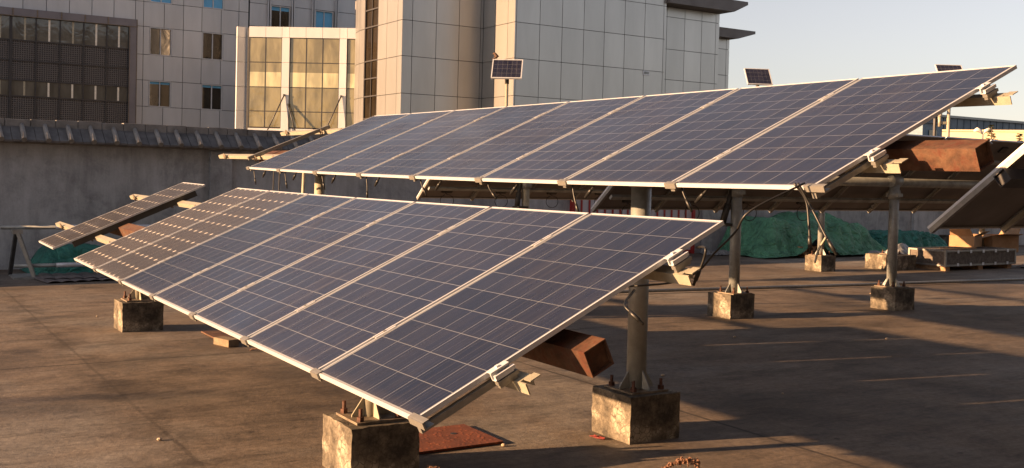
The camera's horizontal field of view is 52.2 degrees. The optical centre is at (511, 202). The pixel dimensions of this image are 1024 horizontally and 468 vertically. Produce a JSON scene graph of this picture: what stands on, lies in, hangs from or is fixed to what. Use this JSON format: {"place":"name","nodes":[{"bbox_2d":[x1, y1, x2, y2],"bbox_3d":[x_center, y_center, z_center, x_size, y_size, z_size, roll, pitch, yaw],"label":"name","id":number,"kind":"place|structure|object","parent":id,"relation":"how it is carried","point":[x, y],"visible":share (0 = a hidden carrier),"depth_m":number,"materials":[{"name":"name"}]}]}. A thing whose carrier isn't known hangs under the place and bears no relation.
{"place":"outdoors","nodes":[
{"label":"outdoors","id":0,"kind":"place"},
{"bbox_2d":[0,245,1023,467],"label":"paved yard","id":1,"kind":"structure","parent":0,"point":[935,379],"depth_m":8.41,"materials":[{"name":"concrete"}]},
{"bbox_2d":[21,243,100,274],"bbox_3d":[-6.090,0.892,17.096,3.428,0.445,1.257,1,2,-32],"label":"tarpaulin","id":2,"kind":"object","parent":1,"relation":"on","point":[66,253],"visible":0.2,"depth_m":16.25,"materials":[{"name":"green fabric"}]},
{"bbox_2d":[38,272,107,279],"bbox_3d":[-6.054,1.107,16.278,2.400,0.036,1.150,1,2,-29],"label":"corrugated sheet","id":3,"kind":"object","parent":1,"relation":"on","point":[69,275],"visible":0.23,"depth_m":15.71,"materials":[{"name":"metal"}]},
{"bbox_2d":[34,275,113,282],"bbox_3d":[-6.433,1.123,15.861,1.500,0.036,1.200,0,2,-40],"label":"corrugated sheet","id":4,"kind":"object","parent":1,"relation":"on","point":[47,280],"visible":0.42,"depth_m":15.33,"materials":[{"name":"metal"}]},
{"bbox_2d":[0,224,151,279],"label":"metal rack","id":5,"kind":"object","parent":1,"relation":"on","point":[16,231],"visible":0.39,"depth_m":15.62,"materials":[{"name":"grey metal"}]},
{"bbox_2d":[114,291,163,332],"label":"concrete block","id":6,"kind":"structure","parent":1,"relation":"on","point":[137,316],"depth_m":10.79,"materials":[{"name":"grey concrete"}]},
{"bbox_2d":[213,336,238,347],"bbox_3d":[-2.747,1.339,10.056,0.260,0.070,0.120,3,2,42],"label":"brick","id":7,"kind":"object","parent":1,"relation":"on","point":[225,341],"visible":0.95,"depth_m":9.99,"materials":[{"name":"brick"}]},
{"bbox_2d":[201,330,240,341],"bbox_3d":[-2.772,1.349,10.595,0.530,0.014,0.800,1,2,-32],"label":"metal plate","id":8,"kind":"object","parent":7,"relation":"on","point":[215,333],"visible":0.21,"depth_m":10.62,"materials":[{"name":"brown metal"}]},
{"bbox_2d":[322,400,419,467],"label":"concrete block","id":9,"kind":"structure","parent":1,"relation":"on","point":[348,444],"depth_m":5.79,"materials":[{"name":"grey concrete"}]},
{"bbox_2d":[39,182,724,433],"bbox_3d":[-2.613,0.492,8.824,1.548,1.229,11.334,1,2,-32],"label":"solar array","id":10,"kind":"object","parent":9,"relation":"on","point":[416,314],"visible":1,"depth_m":5.35,"materials":[{"name":"glass"}]},
{"bbox_2d":[419,424,502,453],"bbox_3d":[-0.454,1.502,6.657,0.620,0.016,0.520,1,2,-32],"label":"metal plate","id":11,"kind":"object","parent":1,"relation":"on","point":[447,438],"visible":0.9,"depth_m":6.62,"materials":[{"name":"red metal"}]},
{"bbox_2d":[0,118,1023,269],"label":"boundary wall","id":12,"kind":"structure","parent":1,"relation":"on","point":[52,172],"depth_m":17.82,"materials":[{"name":"paint"}]},
{"bbox_2d":[570,200,695,253],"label":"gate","id":13,"kind":"structure","parent":12,"relation":"attached to","point":[585,205],"depth_m":23.42,"materials":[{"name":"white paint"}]},
{"bbox_2d":[592,374,679,444],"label":"concrete block","id":14,"kind":"structure","parent":1,"relation":"on","point":[629,419],"depth_m":6.78,"materials":[{"name":"grey concrete"}]},
{"bbox_2d":[218,65,1017,394],"bbox_3d":[-0.964,0.097,9.581,1.849,2.067,11.390,1,2,-32],"label":"solar array","id":15,"kind":"object","parent":14,"relation":"on","point":[810,137],"visible":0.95,"depth_m":6.55,"materials":[{"name":"glass"}]},
{"bbox_2d":[662,456,699,467],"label":"dried weed","id":16,"kind":"object","parent":1,"relation":"on","point":[681,460],"visible":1,"depth_m":2.62,"materials":[{"name":"brown plant"}]},
{"bbox_2d":[699,249,729,254],"bbox_3d":[4.789,1.141,24.171,0.834,0.122,0.536,1,2,-32],"label":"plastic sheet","id":17,"kind":"object","parent":1,"relation":"on","point":[720,252],"visible":0.7,"depth_m":24.02,"materials":[{"name":"grey plastic"}]},
{"bbox_2d":[707,286,754,318],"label":"concrete block","id":18,"kind":"structure","parent":1,"relation":"on","point":[725,306],"depth_m":12.99,"materials":[{"name":"grey concrete"}]},
{"bbox_2d":[718,211,886,257],"bbox_3d":[7.154,0.739,25.075,4.732,0.992,1.939,1,2,-32],"label":"tarpaulin","id":19,"kind":"object","parent":1,"relation":"on","point":[783,234],"visible":0.79,"depth_m":24.30,"materials":[{"name":"green fabric"}]},
{"bbox_2d":[797,245,825,256],"bbox_3d":[6.708,1.116,24.382,0.830,0.235,0.880,1,2,-32],"label":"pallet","id":20,"kind":"object","parent":1,"relation":"on","point":[814,249],"visible":0.25,"depth_m":24.00,"materials":[{"name":"brown wood"}]},
{"bbox_2d":[805,251,835,271],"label":"concrete block","id":21,"kind":"structure","parent":1,"relation":"on","point":[824,264],"depth_m":20.30,"materials":[{"name":"grey concrete"}]},
{"bbox_2d":[417,179,984,255],"bbox_3d":[4.584,-0.017,19.518,13.830,2.076,1.290,1,2,-32],"label":"solar array","id":22,"kind":"object","parent":21,"relation":"on","point":[473,190],"visible":0.22,"depth_m":17.02,"materials":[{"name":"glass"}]},
{"bbox_2d":[620,278,1023,292],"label":"conduit","id":23,"kind":"object","parent":1,"relation":"on","point":[819,285],"visible":0.27,"depth_m":16.95,"materials":[{"name":"grey metal"}]},
{"bbox_2d":[865,250,915,270],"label":"concrete block","id":24,"kind":"structure","parent":1,"relation":"on","point":[879,261],"depth_m":21.11,"materials":[{"name":"grey concrete"}]},
{"bbox_2d":[863,243,907,257],"bbox_3d":[8.980,1.120,24.081,1.636,0.372,1.037,1,2,-32],"label":"plastic sheet","id":25,"kind":"object","parent":24,"relation":"on","point":[903,248],"visible":0.2,"depth_m":24.01,"materials":[{"name":"white plastic"}]},
{"bbox_2d":[870,280,914,310],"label":"concrete block","id":26,"kind":"structure","parent":1,"relation":"on","point":[895,299],"depth_m":14.25,"materials":[{"name":"grey concrete"}]},
{"bbox_2d":[591,134,1023,294],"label":"solar array","id":27,"kind":"object","parent":26,"relation":"on","point":[893,194],"visible":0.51,"depth_m":14.33,"materials":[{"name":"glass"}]},
{"bbox_2d":[868,230,948,248],"bbox_3d":[10.000,0.990,27.022,2.828,0.545,1.531,1,2,-32],"label":"tarpaulin","id":28,"kind":"object","parent":1,"relation":"on","point":[912,238],"visible":0.56,"depth_m":26.67,"materials":[{"name":"green fabric"}]},
{"bbox_2d":[939,235,949,246],"bbox_3d":[12.881,1.102,29.343,1.800,0.360,0.780,1,2,-32],"label":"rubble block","id":29,"kind":"object","parent":1,"relation":"on","point":[945,238],"depth_m":28.99,"materials":[{"name":"concrete"}]},
{"bbox_2d":[908,246,1015,270],"bbox_3d":[9.483,1.170,22.004,2.390,0.418,0.896,1,2,-32],"label":"packing crate","id":30,"kind":"object","parent":1,"relation":"on","point":[941,259],"visible":0.88,"depth_m":21.56,"materials":[{"name":"grey metal"}]},
{"bbox_2d":[939,247,976,248],"bbox_3d":[9.294,0.948,21.791,0.840,0.024,0.120,1,1,-18],"label":"plank","id":31,"kind":"object","parent":30,"relation":"on","point":[958,247],"visible":1,"depth_m":21.72,"materials":[{"name":"brown wood"}]},
{"bbox_2d":[949,229,989,246],"bbox_3d":[9.854,0.744,22.534,0.699,0.422,0.757,2,2,38],"label":"cardboard box","id":32,"kind":"object","parent":30,"relation":"on","point":[962,238],"visible":0.9,"depth_m":22.39,"materials":[{"name":"brown cardboard"}]},
{"bbox_2d":[973,228,1022,251],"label":"cardboard box","id":33,"kind":"object","parent":30,"relation":"on","point":[1009,238],"visible":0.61,"depth_m":22.86,"materials":[{"name":"brown cardboard"}]},
{"bbox_2d":[354,0,754,123],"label":"panel hall","id":34,"kind":"structure","parent":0,"point":[415,56],"depth_m":55.15,"materials":[{"name":"metal"}]},
{"bbox_2d":[363,96,376,119],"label":"window","id":35,"kind":"structure","parent":34,"relation":"in","point":[369,103],"depth_m":56.52,"materials":[{"name":"glass"}]},
{"bbox_2d":[363,79,376,97],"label":"window","id":36,"kind":"structure","parent":34,"relation":"in","point":[370,86],"depth_m":56.30,"materials":[{"name":"glass"}]},
{"bbox_2d":[364,60,377,79],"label":"window","id":37,"kind":"structure","parent":34,"relation":"in","point":[370,68],"depth_m":56.45,"materials":[{"name":"glass"}]},
{"bbox_2d":[364,26,377,62],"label":"window","id":38,"kind":"structure","parent":34,"relation":"in","point":[371,35],"depth_m":56.25,"materials":[{"name":"glass"}]},
{"bbox_2d":[365,0,378,11],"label":"window","id":39,"kind":"structure","parent":34,"relation":"in","point":[370,5],"depth_m":56.41,"materials":[{"name":"glass"}]},
{"bbox_2d":[365,8,379,28],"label":"window","id":40,"kind":"structure","parent":34,"relation":"in","point":[371,17],"depth_m":56.30,"materials":[{"name":"glass"}]},
{"bbox_2d":[590,434,604,439],"bbox_3d":[0.560,1.528,6.809,0.038,0.017,0.136,1,2,-32],"label":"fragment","id":41,"kind":"object","parent":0,"point":[598,437],"visible":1,"depth_m":6.80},
{"bbox_2d":[719,0,1023,120],"label":"sky","id":42,"kind":"structure","parent":0,"point":[799,41],"materials":[{"name":"white"}]},
{"bbox_2d":[973,127,988,138],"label":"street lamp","id":43,"kind":"object","parent":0,"point":[977,129],"visible":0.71,"depth_m":56.42,"materials":[{"name":"white metal"}]},
{"label":"ground","id":44,"kind":"structure","parent":0,"visible":0},
{"bbox_2d":[0,0,355,128],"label":"office building","id":45,"kind":"structure","parent":44,"relation":"on","point":[164,62],"depth_m":74.27,"materials":[{"name":"grey concrete"}]},
{"bbox_2d":[148,80,170,107],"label":"window","id":46,"kind":"structure","parent":45,"relation":"in","point":[159,95],"depth_m":75.91,"materials":[{"name":"brown glass"}]},
{"bbox_2d":[149,27,171,56],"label":"window","id":47,"kind":"structure","parent":45,"relation":"in","point":[160,39],"depth_m":75.81,"materials":[{"name":"brown glass"}]},
{"bbox_2d":[150,0,171,4],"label":"window","id":48,"kind":"structure","parent":45,"relation":"in","point":[153,1],"depth_m":75.76,"materials":[{"name":"blue glass"}]},
{"bbox_2d":[200,84,222,110],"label":"window","id":49,"kind":"structure","parent":45,"relation":"in","point":[211,95],"depth_m":77.90,"materials":[{"name":"black glass"}]},
{"bbox_2d":[202,32,222,60],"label":"window","id":50,"kind":"structure","parent":45,"relation":"in","point":[212,43],"depth_m":77.81,"materials":[{"name":"brown glass"}]},
{"bbox_2d":[202,0,223,9],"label":"window","id":51,"kind":"structure","parent":45,"relation":"in","point":[211,4],"depth_m":77.75,"materials":[{"name":"blue glass"}]},
{"bbox_2d":[271,5,290,26],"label":"window","id":52,"kind":"structure","parent":45,"relation":"in","point":[280,15],"depth_m":80.49,"materials":[{"name":"black glass"}]},
{"bbox_2d":[315,10,333,27],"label":"window","id":53,"kind":"structure","parent":45,"relation":"in","point":[323,19],"depth_m":82.36,"materials":[{"name":"blue glass"}]},
{"bbox_2d":[235,26,355,130],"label":"glass bay","id":54,"kind":"object","parent":44,"relation":"on","point":[300,78],"visible":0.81,"depth_m":66.98,"materials":[{"name":"glass"}]},
{"bbox_2d":[491,59,522,106],"bbox_3d":[-0.156,-1.050,23.373,0.684,4.319,0.385,2,1,5],"label":"solar panel","id":55,"kind":"object","parent":44,"relation":"on","point":[506,69],"visible":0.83,"depth_m":23.33,"materials":[{"name":"glass"}]},
{"bbox_2d":[744,68,772,86],"bbox_3d":[6.496,-1.208,27.857,0.684,4.739,0.385,1,1,-5],"label":"solar lamp","id":56,"kind":"object","parent":44,"relation":"on","point":[756,76],"visible":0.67,"depth_m":27.79,"materials":[{"name":"glass"}]},
{"bbox_2d":[908,121,941,135],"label":"blue shed","id":57,"kind":"structure","parent":44,"relation":"on","point":[926,128],"depth_m":139.66,"materials":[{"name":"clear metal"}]},
{"bbox_2d":[928,130,936,135],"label":"window","id":58,"kind":"structure","parent":57,"relation":"in","point":[930,133],"depth_m":139.76,"materials":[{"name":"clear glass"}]},
{"bbox_2d":[933,64,962,136],"bbox_3d":[12.913,-1.432,31.056,0.848,5.343,0.422,1,1,-2],"label":"solar lamp","id":59,"kind":"object","parent":44,"relation":"on","point":[941,67],"visible":0.34,"depth_m":31.05,"materials":[{"name":"metal"}]},
{"bbox_2d":[930,115,1023,129],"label":"warehouse","id":60,"kind":"structure","parent":44,"relation":"on","point":[963,123],"depth_m":257.95,"materials":[{"name":"blue metal"}]},
{"bbox_2d":[942,129,1023,141],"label":"building","id":61,"kind":"structure","parent":44,"relation":"on","point":[1008,135],"depth_m":163.00,"materials":[{"name":"beige paint"}]},
{"bbox_2d":[985,124,997,139],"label":"conifer tree","id":62,"kind":"object","parent":44,"relation":"on","point":[992,135],"visible":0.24,"depth_m":54.41,"materials":[{"name":"green plant"}]},
{"bbox_2d":[1015,133,1023,141],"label":"conifer tree","id":63,"kind":"object","parent":44,"relation":"on","point":[1019,138],"visible":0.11,"depth_m":54.02,"materials":[{"name":"green plant"}]},
{"bbox_3d":[7.533,1.427,10.376,0.411,0.387,0.411,1,2,-32],"label":"concrete block","id":64,"kind":"object","parent":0,"visible":0},
{"bbox_2d":[927,144,1023,232],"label":"solar array","id":65,"kind":"object","parent":64,"relation":"on","point":[994,199],"visible":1,"depth_m":8.44,"materials":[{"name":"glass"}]}
]}

